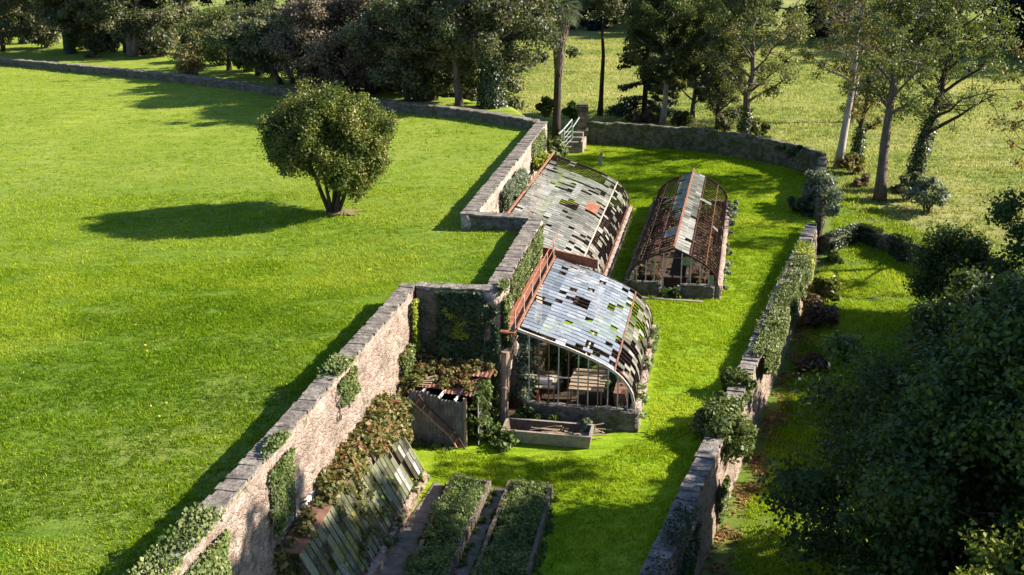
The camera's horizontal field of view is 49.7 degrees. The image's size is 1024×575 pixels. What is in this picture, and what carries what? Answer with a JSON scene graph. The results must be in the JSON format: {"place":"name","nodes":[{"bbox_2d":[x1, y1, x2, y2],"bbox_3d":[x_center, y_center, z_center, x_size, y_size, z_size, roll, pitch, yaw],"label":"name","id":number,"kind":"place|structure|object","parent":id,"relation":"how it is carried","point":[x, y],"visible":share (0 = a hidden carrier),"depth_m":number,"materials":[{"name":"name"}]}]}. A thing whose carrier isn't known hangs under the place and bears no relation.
{"place":"outdoors","nodes":[
{"label":"outdoors","id":0,"kind":"place"},
{"bbox_2d":[0,37,552,574],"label":"lawn","id":1,"kind":"structure","parent":0,"point":[116,59],"depth_m":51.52,"materials":[{"name":"green plant"}]},
{"bbox_2d":[0,0,36,51],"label":"background tree","id":2,"kind":"object","parent":1,"relation":"on","point":[5,23],"visible":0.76,"depth_m":125.06,"materials":[{"name":"green plant"}]},
{"bbox_2d":[21,23,61,47],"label":"understorey shrub","id":3,"kind":"object","parent":1,"relation":"on","point":[46,38],"visible":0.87,"depth_m":126.56,"materials":[{"name":"green plant"}]},
{"bbox_2d":[21,0,95,53],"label":"oak tree","id":4,"kind":"object","parent":1,"relation":"on","point":[68,29],"visible":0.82,"depth_m":118.51,"materials":[{"name":"green plant"}]},
{"bbox_2d":[22,0,100,47],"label":"background tree","id":5,"kind":"object","parent":1,"relation":"on","point":[37,16],"visible":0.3,"depth_m":120.52,"materials":[{"name":"green plant"}]},
{"bbox_2d":[73,0,181,52],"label":"background tree","id":6,"kind":"object","parent":1,"relation":"on","point":[119,35],"visible":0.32,"depth_m":116.36,"materials":[{"name":"green plant"}]},
{"bbox_2d":[64,0,195,56],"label":"oak tree","id":7,"kind":"object","parent":1,"relation":"on","point":[141,15],"visible":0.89,"depth_m":114.70,"materials":[{"name":"green plant"}]},
{"bbox_2d":[137,26,180,56],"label":"understorey shrub","id":8,"kind":"object","parent":1,"relation":"on","point":[158,41],"visible":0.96,"depth_m":114.14,"materials":[{"name":"green plant"}]},
{"bbox_2d":[149,0,219,53],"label":"oak tree","id":9,"kind":"object","parent":1,"relation":"on","point":[185,7],"visible":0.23,"depth_m":117.02,"materials":[{"name":"green plant"}]},
{"bbox_2d":[167,42,208,75],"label":"straw bush","id":10,"kind":"object","parent":1,"relation":"on","point":[190,61],"visible":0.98,"depth_m":97.50,"materials":[{"name":"brown plant"}]},
{"bbox_2d":[165,0,256,69],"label":"oak tree","id":11,"kind":"object","parent":1,"relation":"on","point":[213,12],"visible":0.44,"depth_m":101.04,"materials":[{"name":"green plant"}]},
{"bbox_2d":[210,0,278,75],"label":"oak tree","id":12,"kind":"object","parent":1,"relation":"on","point":[262,10],"visible":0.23,"depth_m":97.89,"materials":[{"name":"green plant"}]},
{"bbox_2d":[211,12,301,83],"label":"leaning tree","id":13,"kind":"object","parent":1,"relation":"on","point":[245,37],"visible":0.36,"depth_m":91.44,"materials":[{"name":"green plant"}]},
{"bbox_2d":[0,57,539,129],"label":"boundary wall","id":14,"kind":"structure","parent":1,"relation":"on","point":[500,118],"depth_m":89.69,"materials":[{"name":"stone"}]},
{"bbox_2d":[254,75,401,213],"bbox_3d":[-8.512,-6.548,52.089,6.796,6.749,6.767,0,19,0],"label":"round tree","id":15,"kind":"object","parent":1,"relation":"on","point":[341,139],"visible":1,"depth_m":50.25,"materials":[{"name":"green plant"}]},
{"bbox_2d":[258,0,421,99],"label":"purple tree","id":16,"kind":"object","parent":1,"relation":"on","point":[312,42],"visible":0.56,"depth_m":84.64,"materials":[{"name":"brown plant"}]},
{"bbox_2d":[342,58,390,94],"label":"understorey shrub","id":17,"kind":"object","parent":1,"relation":"on","point":[362,70],"visible":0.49,"depth_m":85.51,"materials":[{"name":"green plant"}]},
{"bbox_2d":[335,0,476,101],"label":"oak tree","id":18,"kind":"object","parent":1,"relation":"on","point":[396,69],"visible":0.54,"depth_m":79.70,"materials":[{"name":"green plant"}]},
{"bbox_2d":[413,71,451,100],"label":"understorey shrub","id":19,"kind":"object","parent":1,"relation":"on","point":[435,83],"visible":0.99,"depth_m":81.97,"materials":[{"name":"green plant"}]},
{"bbox_2d":[382,0,525,105],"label":"oak tree","id":20,"kind":"object","parent":1,"relation":"on","point":[421,6],"visible":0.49,"depth_m":77.41,"materials":[{"name":"green plant"}]},
{"bbox_2d":[422,0,568,109],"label":"ivy clad tree","id":21,"kind":"object","parent":1,"relation":"on","point":[490,52],"visible":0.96,"depth_m":76.62,"materials":[{"name":"green plant"}]},
{"bbox_2d":[379,482,442,574],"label":"path","id":22,"kind":"structure","parent":0,"point":[405,545],"depth_m":33.38,"materials":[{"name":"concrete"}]},
{"bbox_2d":[455,488,504,574],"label":"path","id":23,"kind":"structure","parent":0,"point":[477,536],"depth_m":33.33,"materials":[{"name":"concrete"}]},
{"bbox_2d":[1,0,1023,574],"bbox_3d":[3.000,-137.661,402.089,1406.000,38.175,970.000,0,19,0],"label":"field","id":24,"kind":"structure","parent":0,"point":[737,520],"depth_m":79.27,"materials":[{"name":"green plant"}]},
{"bbox_2d":[417,22,581,115],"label":"background tree","id":25,"kind":"object","parent":24,"relation":"on","point":[469,77],"visible":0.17,"depth_m":85.89,"materials":[{"name":"green plant"}]},
{"bbox_2d":[538,0,583,137],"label":"tree","id":26,"kind":"object","parent":24,"relation":"on","point":[559,60],"visible":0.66,"depth_m":85.38,"materials":[{"name":"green plant"}]},
{"bbox_2d":[521,0,632,30],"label":"distant tree","id":27,"kind":"object","parent":24,"relation":"on","point":[584,22],"visible":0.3,"depth_m":171.93,"materials":[{"name":"green plant"}]},
{"bbox_2d":[580,0,631,115],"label":"slim tree","id":28,"kind":"object","parent":24,"relation":"on","point":[611,9],"visible":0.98,"depth_m":100.77,"materials":[{"name":"brown plant"}]},
{"bbox_2d":[604,6,681,122],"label":"conifer","id":29,"kind":"object","parent":24,"relation":"on","point":[620,109],"visible":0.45,"depth_m":102.55,"materials":[{"name":"green plant"}]},
{"bbox_2d":[615,0,713,124],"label":"pale slim tree","id":30,"kind":"object","parent":24,"relation":"on","point":[651,17],"visible":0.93,"depth_m":96.87,"materials":[{"name":"green plant"}]},
{"bbox_2d":[651,0,742,122],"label":"ash tree","id":31,"kind":"object","parent":24,"relation":"on","point":[680,30],"visible":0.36,"depth_m":97.88,"materials":[{"name":"green plant"}]},
{"bbox_2d":[588,121,825,172],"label":"boundary wall","id":32,"kind":"structure","parent":24,"relation":"on","point":[741,145],"depth_m":84.99,"materials":[{"name":"stone"}]},
{"bbox_2d":[685,19,755,129],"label":"dark tree","id":33,"kind":"object","parent":24,"relation":"on","point":[719,101],"visible":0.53,"depth_m":95.19,"materials":[{"name":"green plant"}]},
{"bbox_2d":[639,223,816,574],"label":"garden wall","id":34,"kind":"structure","parent":24,"relation":"on","point":[709,471],"depth_m":37.05,"materials":[{"name":"stone"}]},
{"bbox_2d":[641,501,702,574],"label":"ivy","id":35,"kind":"object","parent":34,"relation":"attached to","point":[688,562],"visible":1,"depth_m":32.59,"materials":[{"name":"green plant"}]},
{"bbox_2d":[688,390,759,464],"bbox_3d":[7.611,5.229,39.714,2.504,2.814,3.800,0,19,0],"label":"ivy","id":36,"kind":"object","parent":34,"relation":"attached to","point":[718,414],"visible":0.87,"depth_m":38.94,"materials":[{"name":"green plant"}]},
{"bbox_2d":[716,474,731,531],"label":"ivy","id":37,"kind":"object","parent":34,"relation":"attached to","point":[724,503],"visible":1,"depth_m":37.73,"materials":[{"name":"green plant"}]},
{"bbox_2d":[719,366,757,403],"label":"ivy","id":38,"kind":"object","parent":34,"relation":"attached to","point":[735,378],"visible":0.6,"depth_m":42.52,"materials":[{"name":"green plant"}]},
{"bbox_2d":[749,255,812,375],"bbox_3d":[12.661,1.215,51.411,1.215,1.674,14.751,7,20,19],"label":"ivy","id":39,"kind":"object","parent":34,"relation":"attached to","point":[773,343],"visible":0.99,"depth_m":49.15,"materials":[{"name":"green plant"}]},
{"bbox_2d":[690,0,818,133],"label":"branching tree","id":40,"kind":"object","parent":24,"relation":"on","point":[765,16],"visible":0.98,"depth_m":91.42,"materials":[{"name":"green plant"}]},
{"bbox_2d":[700,300,830,574],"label":"fallen leaves","id":41,"kind":"object","parent":24,"relation":"on","point":[765,417],"visible":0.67,"depth_m":42.72,"materials":[{"name":"plant"}]},
{"bbox_2d":[739,0,858,36],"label":"distant tree","id":42,"kind":"object","parent":24,"relation":"on","point":[818,32],"visible":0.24,"depth_m":160.45,"materials":[{"name":"green plant"}]},
{"bbox_2d":[794,350,831,372],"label":"weed tuft","id":43,"kind":"object","parent":24,"relation":"on","point":[819,362],"visible":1,"depth_m":50.86,"materials":[{"name":"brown plant"}]},
{"bbox_2d":[798,291,840,328],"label":"dry bush","id":44,"kind":"object","parent":24,"relation":"on","point":[814,309],"visible":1,"depth_m":55.51,"materials":[{"name":"brown plant"}]},
{"bbox_2d":[813,157,827,246],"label":"boundary wall","id":45,"kind":"structure","parent":24,"relation":"on","point":[819,212],"depth_m":67.00,"materials":[{"name":"stone"}]},
{"bbox_2d":[800,168,845,217],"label":"bush","id":46,"kind":"object","parent":45,"relation":"attached to","point":[826,182],"visible":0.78,"depth_m":67.20,"materials":[{"name":"green plant"}]},
{"bbox_2d":[806,275,842,303],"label":"olive bush","id":47,"kind":"object","parent":24,"relation":"on","point":[825,287],"visible":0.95,"depth_m":58.93,"materials":[{"name":"green plant"}]},
{"bbox_2d":[787,0,904,168],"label":"pale trunk tree","id":48,"kind":"object","parent":24,"relation":"on","point":[836,27],"visible":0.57,"depth_m":81.36,"materials":[{"name":"green plant"}]},
{"bbox_2d":[834,151,866,173],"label":"shrub","id":49,"kind":"object","parent":24,"relation":"on","point":[850,162],"visible":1,"depth_m":81.36,"materials":[{"name":"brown plant"}]},
{"bbox_2d":[818,12,915,154],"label":"dark thin tree","id":50,"kind":"object","parent":24,"relation":"on","point":[861,131],"visible":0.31,"depth_m":84.09,"materials":[{"name":"green plant"}]},
{"bbox_2d":[818,226,938,264],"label":"boundary wall","id":51,"kind":"structure","parent":24,"relation":"on","point":[825,246],"depth_m":66.46,"materials":[{"name":"stone"}]},
{"bbox_2d":[824,222,860,250],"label":"ivy","id":52,"kind":"object","parent":51,"relation":"attached to","point":[842,242],"visible":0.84,"depth_m":67.20,"materials":[{"name":"green plant"}]},
{"bbox_2d":[886,232,912,261],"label":"ivy","id":53,"kind":"object","parent":51,"relation":"attached to","point":[898,253],"visible":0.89,"depth_m":65.62,"materials":[{"name":"green plant"}]},
{"bbox_2d":[752,269,1023,574],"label":"tree","id":54,"kind":"object","parent":24,"relation":"on","point":[952,439],"visible":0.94,"depth_m":27.35,"materials":[{"name":"green plant"}]},
{"bbox_2d":[820,0,988,202],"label":"grey trunk tree","id":55,"kind":"object","parent":24,"relation":"on","point":[898,42],"visible":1,"depth_m":71.33,"materials":[{"name":"green plant"}]},
{"bbox_2d":[902,174,951,213],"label":"shrub","id":56,"kind":"object","parent":24,"relation":"on","point":[924,199],"visible":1,"depth_m":72.02,"materials":[{"name":"green plant"}]},
{"bbox_2d":[855,0,1023,183],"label":"leaning ivy tree","id":57,"kind":"object","parent":24,"relation":"on","point":[918,159],"visible":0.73,"depth_m":73.80,"materials":[{"name":"green plant"}]},
{"bbox_2d":[901,218,1000,307],"bbox_3d":[22.494,-0.737,56.026,5.260,5.396,5.285,0,19,0],"label":"dark bush","id":58,"kind":"object","parent":24,"relation":"on","point":[935,265],"visible":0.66,"depth_m":55.48,"materials":[{"name":"green plant"}]},
{"bbox_2d":[885,258,1023,382],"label":"broad tree","id":59,"kind":"object","parent":24,"relation":"on","point":[969,280],"visible":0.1,"depth_m":43.92,"materials":[{"name":"green plant"}]},
{"bbox_2d":[949,514,1023,574],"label":"yellow leaved tree","id":60,"kind":"object","parent":24,"relation":"on","point":[987,553],"visible":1,"depth_m":21.98,"materials":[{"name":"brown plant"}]},
{"bbox_2d":[971,0,1023,47],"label":"distant tree","id":61,"kind":"object","parent":24,"relation":"on","point":[1017,15],"visible":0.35,"depth_m":149.97,"materials":[{"name":"green plant"}]},
{"bbox_2d":[976,186,1023,280],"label":"broad tree","id":62,"kind":"object","parent":24,"relation":"on","point":[1003,212],"visible":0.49,"depth_m":51.03,"materials":[{"name":"green plant"}]},
{"bbox_2d":[979,43,1023,168],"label":"tree","id":63,"kind":"object","parent":24,"relation":"on","point":[1013,78],"visible":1,"depth_m":64.24,"materials":[{"name":"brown plant"}]},
{"bbox_2d":[317,143,815,574],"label":"garden lawn","id":64,"kind":"structure","parent":0,"point":[602,445],"depth_m":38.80,"materials":[{"name":"green plant"}]},
{"bbox_2d":[143,283,416,574],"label":"terrace wall","id":65,"kind":"structure","parent":64,"relation":"on","point":[376,345],"depth_m":30.47,"materials":[{"name":"stone"}]},
{"bbox_2d":[126,502,232,574],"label":"ivy","id":66,"kind":"object","parent":65,"relation":"attached to","point":[213,560],"visible":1,"depth_m":24.15,"materials":[{"name":"green plant"}]},
{"bbox_2d":[259,429,297,551],"bbox_3d":[-6.044,5.162,28.514,0.505,2.828,1.669,4,19,12],"label":"ivy","id":67,"kind":"object","parent":65,"relation":"attached to","point":[283,498],"visible":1,"depth_m":28.38,"materials":[{"name":"green plant"}]},
{"bbox_2d":[316,352,361,421],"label":"ivy","id":68,"kind":"object","parent":65,"relation":"attached to","point":[349,386],"visible":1,"depth_m":32.89,"materials":[{"name":"green plant"}]},
{"bbox_2d":[396,337,437,413],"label":"creeper","id":69,"kind":"object","parent":65,"relation":"attached to","point":[415,378],"visible":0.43,"depth_m":39.04,"materials":[{"name":"green plant"}]},
{"bbox_2d":[277,421,427,574],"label":"glazed frame","id":70,"kind":"object","parent":64,"relation":"on","point":[401,461],"visible":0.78,"depth_m":31.61,"materials":[{"name":"glass"}]},
{"bbox_2d":[272,486,340,574],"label":"bramble","id":71,"kind":"object","parent":70,"relation":"on","point":[306,527],"visible":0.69,"depth_m":29.06,"materials":[{"name":"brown plant"}]},
{"bbox_2d":[323,464,390,558],"bbox_3d":[-4.481,6.297,31.657,1.424,2.047,2.571,4,19,11],"label":"bramble","id":72,"kind":"object","parent":70,"relation":"on","point":[363,512],"visible":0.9,"depth_m":31.66,"materials":[{"name":"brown plant"}]},
{"bbox_2d":[313,390,414,498],"bbox_3d":[-4.593,5.331,34.292,1.759,2.280,7.158,4,19,11],"label":"bramble","id":73,"kind":"object","parent":70,"relation":"on","point":[377,427],"visible":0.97,"depth_m":33.97,"materials":[{"name":"brown plant"}]},
{"bbox_2d":[383,473,431,549],"bbox_3d":[-3.277,6.829,34.302,0.533,0.587,4.697,3,19,10],"label":"creeper","id":74,"kind":"object","parent":70,"relation":"attached to","point":[388,537],"visible":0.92,"depth_m":33.41,"materials":[{"name":"green plant"}]},
{"bbox_2d":[403,474,490,574],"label":"planting bed","id":75,"kind":"object","parent":64,"relation":"on","point":[465,538],"visible":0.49,"depth_m":33.12,"materials":[{"name":"soil"}]},
{"bbox_2d":[400,472,486,574],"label":"tall bed weeds","id":76,"kind":"object","parent":75,"relation":"on","point":[441,548],"visible":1,"depth_m":32.66,"materials":[{"name":"green plant"}]},
{"bbox_2d":[407,355,494,446],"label":"tin shed","id":77,"kind":"structure","parent":64,"relation":"on","point":[451,414],"depth_m":38.78,"materials":[{"name":"grey metal"}]},
{"bbox_2d":[419,352,497,393],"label":"creeper","id":78,"kind":"object","parent":77,"relation":"on","point":[446,380],"visible":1,"depth_m":39.39,"materials":[{"name":"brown plant"}]},
{"bbox_2d":[464,376,500,438],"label":"creeper","id":79,"kind":"object","parent":77,"relation":"attached to","point":[479,399],"visible":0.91,"depth_m":38.92,"materials":[{"name":"green plant"}]},
{"bbox_2d":[416,281,492,414],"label":"terrace wall","id":80,"kind":"structure","parent":64,"relation":"on","point":[425,295],"depth_m":40.20,"materials":[{"name":"stone"}]},
{"bbox_2d":[434,289,485,411],"bbox_3d":[-1.870,2.382,40.388,1.961,4.801,0.471,3,19,9],"label":"ivy","id":81,"kind":"object","parent":80,"relation":"attached to","point":[471,346],"visible":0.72,"depth_m":39.96,"materials":[{"name":"green plant"}]},
{"bbox_2d":[482,304,499,421],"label":"ivy","id":82,"kind":"object","parent":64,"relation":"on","point":[491,348],"visible":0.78,"depth_m":39.68,"materials":[{"name":"green plant"}]},
{"bbox_2d":[466,211,530,231],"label":"terrace wall","id":83,"kind":"structure","parent":64,"relation":"on","point":[497,221],"depth_m":49.19,"materials":[{"name":"stone"}]},
{"bbox_2d":[482,422,519,452],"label":"weed clump","id":84,"kind":"object","parent":64,"relation":"on","point":[500,443],"visible":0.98,"depth_m":38.81,"materials":[{"name":"green plant"}]},
{"bbox_2d":[460,121,547,229],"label":"terrace wall","id":85,"kind":"structure","parent":64,"relation":"on","point":[487,196],"depth_m":57.67,"materials":[{"name":"stone"}]},
{"bbox_2d":[498,166,529,212],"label":"climbing shrub","id":86,"kind":"object","parent":85,"relation":"attached to","point":[512,191],"visible":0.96,"depth_m":57.33,"materials":[{"name":"green plant"}]},
{"bbox_2d":[500,350,508,424],"bbox_3d":[-0.271,3.640,40.215,0.360,2.856,0.341,0,19,0],"label":"post","id":87,"kind":"object","parent":64,"relation":"on","point":[504,390],"visible":0.93,"depth_m":40.06,"materials":[{"name":"brown wood"}]},
{"bbox_2d":[482,216,543,415],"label":"terrace wall","id":88,"kind":"structure","parent":64,"relation":"on","point":[514,255],"depth_m":42.83,"materials":[{"name":"stone"}]},
{"bbox_2d":[495,278,511,349],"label":"ivy","id":89,"kind":"object","parent":88,"relation":"attached to","point":[504,284],"visible":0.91,"depth_m":39.88,"materials":[{"name":"green plant"}]},
{"bbox_2d":[511,224,544,306],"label":"ivy","id":90,"kind":"object","parent":88,"relation":"attached to","point":[528,262],"visible":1,"depth_m":44.23,"materials":[{"name":"green plant"}]},
{"bbox_2d":[473,479,552,574],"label":"planting bed","id":91,"kind":"object","parent":64,"relation":"on","point":[539,533],"visible":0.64,"depth_m":33.01,"materials":[{"name":"soil"}]},
{"bbox_2d":[472,477,551,574],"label":"bed weeds","id":92,"kind":"object","parent":91,"relation":"on","point":[529,509],"visible":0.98,"depth_m":32.85,"materials":[{"name":"green plant"}]},
{"bbox_2d":[501,417,594,448],"bbox_3d":[1.280,5.179,39.328,3.194,0.480,1.060,4,19,10],"label":"trough","id":93,"kind":"object","parent":64,"relation":"on","point":[522,432],"visible":0.87,"depth_m":39.02,"materials":[{"name":"concrete"}]},
{"bbox_2d":[507,151,632,319],"bbox_3d":[3.199,-3.284,59.366,5.035,4.030,18.737,4,19,10],"label":"lean to greenhouse","id":94,"kind":"object","parent":64,"relation":"on","point":[607,264],"visible":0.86,"depth_m":59.44,"materials":[{"name":"glass"}]},
{"bbox_2d":[508,334,642,416],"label":"soil","id":95,"kind":"structure","parent":64,"relation":"on","point":[513,402],"depth_m":43.11,"materials":[{"name":"brown soil"}]},
{"bbox_2d":[542,327,601,386],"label":"greenhouse shrub","id":96,"kind":"object","parent":95,"relation":"on","point":[563,361],"visible":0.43,"depth_m":43.17,"materials":[{"name":"green plant"}]},
{"bbox_2d":[569,368,607,405],"bbox_3d":[2.880,3.898,41.919,1.300,1.150,1.384,4,19,10],"label":"potting bench","id":97,"kind":"object","parent":95,"relation":"on","point":[592,385],"visible":0.79,"depth_m":41.70,"materials":[{"name":"grey wood"}]},
{"bbox_2d":[499,227,655,432],"bbox_3d":[3.116,1.413,44.713,5.138,4.722,10.950,4,19,10],"label":"lean to greenhouse","id":98,"kind":"object","parent":64,"relation":"on","point":[617,418],"visible":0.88,"depth_m":42.05,"materials":[{"name":"glass"}]},
{"bbox_2d":[511,319,543,404],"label":"creeper","id":99,"kind":"object","parent":98,"relation":"attached to","point":[521,365],"visible":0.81,"depth_m":40.58,"materials":[{"name":"green plant"}]},
{"bbox_2d":[542,212,621,318],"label":"soil","id":100,"kind":"structure","parent":64,"relation":"on","point":[580,269],"depth_m":57.20,"materials":[{"name":"brown soil"}]},
{"bbox_2d":[634,325,660,422],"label":"wall plants","id":101,"kind":"object","parent":64,"relation":"on","point":[649,366],"depth_m":43.62,"materials":[{"name":"green plant"}]},
{"bbox_2d":[623,168,729,299],"bbox_3d":[9.531,-3.326,61.294,4.824,2.850,17.162,4,19,11],"label":"span greenhouse","id":102,"kind":"object","parent":64,"relation":"on","point":[710,290],"visible":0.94,"depth_m":57.26,"materials":[{"name":"metal"}]},
{"bbox_2d":[635,212,722,296],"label":"soil","id":103,"kind":"structure","parent":64,"relation":"on","point":[673,267],"depth_m":58.48,"materials":[{"name":"brown soil"}]},
{"bbox_2d":[637,198,723,282],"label":"dead plants","id":104,"kind":"object","parent":103,"relation":"on","point":[659,264],"visible":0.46,"depth_m":58.74,"materials":[{"name":"brown plant"}]},
{"bbox_2d":[723,199,738,289],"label":"wall plants","id":105,"kind":"object","parent":64,"relation":"on","point":[732,210],"depth_m":64.10,"materials":[{"name":"green plant"}]},
{"bbox_2d":[727,188,930,574],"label":"field edge grass","id":106,"kind":"structure","parent":0,"point":[793,433],"depth_m":54.24,"materials":[{"name":"green plant"}]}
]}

